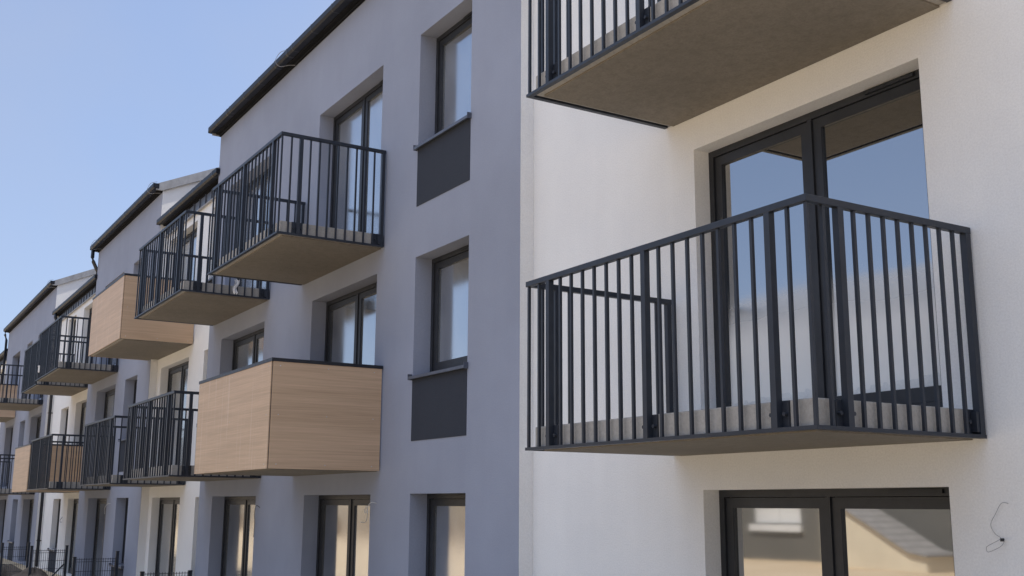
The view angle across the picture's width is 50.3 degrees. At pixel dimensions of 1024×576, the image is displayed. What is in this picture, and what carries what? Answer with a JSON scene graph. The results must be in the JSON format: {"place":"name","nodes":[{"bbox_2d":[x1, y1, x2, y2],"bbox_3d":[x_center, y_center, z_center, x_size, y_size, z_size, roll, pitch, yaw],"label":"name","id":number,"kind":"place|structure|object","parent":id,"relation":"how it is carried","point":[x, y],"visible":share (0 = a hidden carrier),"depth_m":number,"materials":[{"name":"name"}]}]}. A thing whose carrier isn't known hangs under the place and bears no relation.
{"place":"outdoors","nodes":[
{"label":"outdoors","id":0,"kind":"place"},
{"bbox_2d":[2,559,59,575],"bbox_3d":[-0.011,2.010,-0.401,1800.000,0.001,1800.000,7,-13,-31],"label":"ground","id":1,"kind":"structure","parent":0,"point":[6,561],"depth_m":37.04,"materials":[{"name":"soil"}]},
{"bbox_2d":[0,348,7,423],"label":"apartment block","id":2,"kind":"structure","parent":1,"relation":"on","point":[1,357],"depth_m":48.68,"materials":[{"name":"paint"}]},
{"bbox_2d":[1,564,22,575],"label":"soil mound","id":3,"kind":"object","parent":1,"relation":"on","point":[7,572],"visible":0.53,"depth_m":30.69,"materials":[{"name":"soil"}]},
{"bbox_2d":[0,542,30,575],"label":"garden fence","id":4,"kind":"object","parent":3,"relation":"on","point":[3,547],"visible":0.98,"depth_m":30.07,"materials":[{"name":"metal"}]},
{"bbox_2d":[12,567,47,575],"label":"soil mound","id":5,"kind":"object","parent":1,"relation":"on","point":[35,571],"visible":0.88,"depth_m":28.12,"materials":[{"name":"brown soil"}]},
{"bbox_2d":[28,545,68,575],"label":"garden fence","id":6,"kind":"object","parent":5,"relation":"on","point":[64,564],"visible":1,"depth_m":28.14,"materials":[{"name":"metal"}]},
{"bbox_2d":[0,269,95,567],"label":"apartment block","id":7,"kind":"structure","parent":1,"relation":"on","point":[23,419],"depth_m":39.46,"materials":[{"name":"paint"}]},
{"bbox_2d":[0,500,5,552],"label":"terrace door","id":8,"kind":"structure","parent":7,"relation":"in","point":[5,500],"depth_m":44.00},
{"bbox_2d":[6,428,12,485],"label":"balcony door","id":9,"kind":"structure","parent":7,"relation":"in","point":[12,428],"depth_m":44.60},
{"bbox_2d":[16,356,19,383],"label":"balcony door","id":10,"kind":"structure","parent":7,"relation":"in","point":[19,356],"depth_m":45.20,"materials":[{"name":"clear glass"}]},
{"bbox_2d":[25,498,38,560],"bbox_3d":[-16.366,8.299,37.311,0.082,2.170,2.460,7,-13,-31],"label":"terrace door","id":11,"kind":"structure","parent":7,"relation":"in","point":[31,500],"depth_m":38.17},
{"bbox_2d":[36,416,40,438],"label":"balcony door","id":12,"kind":"structure","parent":7,"relation":"in","point":[39,418],"depth_m":38.84,"materials":[{"name":"glass"}]},
{"bbox_2d":[12,274,97,575],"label":"apartment block","id":13,"kind":"structure","parent":1,"relation":"on","point":[57,523],"depth_m":32.40,"materials":[{"name":"paint"}]},
{"bbox_2d":[55,499,60,547],"bbox_3d":[-13.803,7.232,33.425,0.082,1.570,1.390,7,-13,-31],"label":"window","id":14,"kind":"structure","parent":13,"relation":"in","point":[59,499],"depth_m":33.91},
{"bbox_2d":[64,409,68,443],"bbox_3d":[-13.787,4.457,33.979,0.082,1.490,1.390,7,-13,-31],"label":"window","id":15,"kind":"structure","parent":13,"relation":"in","point":[67,409],"depth_m":34.50,"materials":[{"name":"glass"}]},
{"bbox_2d":[68,499,78,573],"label":"terrace door","id":16,"kind":"structure","parent":13,"relation":"in","point":[75,508],"depth_m":31.61,"materials":[{"name":"clear glass"}]},
{"bbox_2d":[71,320,75,359],"bbox_3d":[-13.771,1.672,34.536,0.082,1.530,1.390,7,-13,-31],"label":"window","id":17,"kind":"structure","parent":13,"relation":"in","point":[75,320],"depth_m":35.08,"materials":[{"name":"clear glass"}]},
{"bbox_2d":[79,402,86,444],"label":"balcony door","id":18,"kind":"structure","parent":13,"relation":"in","point":[83,411],"depth_m":32.26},
{"bbox_2d":[86,308,91,362],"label":"balcony door","id":19,"kind":"structure","parent":13,"relation":"in","point":[90,314],"depth_m":32.88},
{"bbox_2d":[71,551,119,575],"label":"garden fence","id":20,"kind":"object","parent":1,"relation":"on","point":[74,564],"visible":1,"depth_m":23.90,"materials":[{"name":"metal"}]},
{"bbox_2d":[27,167,218,575],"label":"apartment block","id":21,"kind":"structure","parent":1,"relation":"on","point":[111,520],"depth_m":26.67,"materials":[{"name":"paint"}]},
{"bbox_2d":[91,498,106,575],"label":"terrace door","id":22,"kind":"structure","parent":21,"relation":"in","point":[100,516],"depth_m":28.14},
{"bbox_2d":[101,389,114,473],"bbox_3d":[-10.265,3.733,28.021,0.082,2.365,2.380,7,-13,-31],"label":"balcony door","id":23,"kind":"structure","parent":21,"relation":"in","point":[110,395],"depth_m":28.75,"materials":[{"name":"glass"}]},
{"bbox_2d":[108,358,115,364],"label":"balcony door","id":24,"kind":"structure","parent":21,"relation":"in","point":[109,359],"depth_m":29.07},
{"bbox_2d":[121,498,140,563],"bbox_3d":[-8.784,5.607,25.142,0.082,1.570,1.330,7,-13,-31],"label":"window","id":25,"kind":"structure","parent":21,"relation":"in","point":[126,508],"depth_m":25.60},
{"bbox_2d":[133,380,149,403],"bbox_3d":[-8.768,2.832,25.696,0.082,1.490,1.330,7,-13,-31],"label":"window","id":26,"kind":"structure","parent":21,"relation":"in","point":[135,386],"depth_m":26.23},
{"bbox_2d":[140,570,192,575],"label":"garden fence","id":27,"kind":"object","parent":1,"relation":"on","point":[189,573],"visible":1,"depth_m":19.40,"materials":[{"name":"metal"}]},
{"bbox_2d":[79,157,520,575],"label":"apartment block","id":28,"kind":"structure","parent":1,"relation":"on","point":[178,352],"depth_m":22.10,"materials":[{"name":"paint"}]},
{"bbox_2d":[155,497,179,575],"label":"terrace door","id":29,"kind":"structure","parent":28,"relation":"in","point":[167,535],"depth_m":22.78,"materials":[{"name":"clear glass"}]},
{"bbox_2d":[167,361,188,464],"bbox_3d":[-6.975,2.730,22.903,0.082,2.365,2.310,7,-13,-31],"label":"balcony door","id":30,"kind":"structure","parent":28,"relation":"in","point":[177,375],"depth_m":23.09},
{"bbox_2d":[181,228,196,279],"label":"balcony door","id":31,"kind":"structure","parent":28,"relation":"in","point":[188,246],"depth_m":23.64,"materials":[{"name":"clear glass"}]},
{"bbox_2d":[122,0,533,575],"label":"apartment block","id":32,"kind":"structure","parent":1,"relation":"on","point":[362,403],"depth_m":13.57,"materials":[{"name":"paint"}]},
{"bbox_2d":[232,279,239,294],"bbox_3d":[-4.378,-0.022,17.305,0.122,0.259,0.039,7,-13,-31],"label":"pipe","id":33,"kind":"object","parent":32,"relation":"hanging from","point":[235,286],"visible":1,"depth_m":17.30,"materials":[{"name":"white plastic"}]},
{"bbox_2d":[220,496,255,575],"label":"terrace door","id":34,"kind":"structure","parent":32,"relation":"in","point":[238,520],"depth_m":18.51,"materials":[{"name":"clear glass"}]},
{"bbox_2d":[232,328,263,369],"bbox_3d":[-4.431,1.888,18.610,0.082,2.365,2.430,7,-13,-31],"label":"balcony door","id":35,"kind":"structure","parent":32,"relation":"in","point":[247,349],"depth_m":19.11,"materials":[{"name":"clear glass"}]},
{"bbox_2d":[238,168,270,288],"bbox_3d":[-4.415,-0.900,19.167,0.082,2.400,2.430,7,-13,-31],"label":"balcony door","id":36,"kind":"structure","parent":32,"relation":"in","point":[248,282],"depth_m":19.47,"materials":[{"name":"glass"}]},
{"bbox_2d":[316,495,369,575],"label":"terrace door","id":37,"kind":"structure","parent":32,"relation":"in","point":[342,539],"depth_m":14.71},
{"bbox_2d":[324,282,376,364],"bbox_3d":[-2.126,1.159,14.892,0.082,2.365,2.340,7,-13,-31],"label":"balcony door","id":38,"kind":"structure","parent":32,"relation":"in","point":[350,328],"depth_m":15.20,"materials":[{"name":"clear glass"}]},
{"bbox_2d":[330,80,382,233],"bbox_3d":[-2.110,-1.629,15.449,0.082,2.400,2.340,7,-13,-31],"label":"balcony door","id":39,"kind":"structure","parent":32,"relation":"in","point":[360,124],"depth_m":15.65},
{"bbox_2d":[426,493,465,575],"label":"window","id":40,"kind":"structure","parent":32,"relation":"in","point":[445,531],"depth_m":12.26,"materials":[{"name":"clear glass"}]},
{"bbox_2d":[430,245,468,371],"bbox_3d":[-0.611,0.251,12.538,0.082,1.490,1.380,7,-13,-31],"label":"window","id":41,"kind":"structure","parent":32,"relation":"in","point":[450,271],"depth_m":12.75,"materials":[{"name":"clear glass"}]},
{"bbox_2d":[435,11,471,133],"bbox_3d":[-0.595,-2.534,13.094,0.082,1.530,1.380,7,-13,-31],"label":"window","id":42,"kind":"structure","parent":32,"relation":"in","point":[454,46],"depth_m":13.33,"materials":[{"name":"clear glass"}]},
{"bbox_2d":[525,0,1023,575],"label":"apartment block","id":43,"kind":"structure","parent":1,"relation":"on","point":[777,282],"depth_m":7.70,"materials":[{"name":"paint"}]},
{"bbox_2d":[708,69,942,407],"bbox_3d":[2.250,-0.188,8.022,0.082,2.365,2.310,7,-13,-31],"label":"balcony door","id":44,"kind":"structure","parent":43,"relation":"in","point":[866,147],"depth_m":7.97,"materials":[{"name":"glass"}]},
{"bbox_2d":[719,487,954,575],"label":"terrace door","id":45,"kind":"structure","parent":43,"relation":"in","point":[851,531],"depth_m":7.59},
{"bbox_2d":[0,0,334,352],"label":"sky","id":46,"kind":"structure","parent":0,"point":[102,101],"materials":[{"name":"blue"}]}
]}

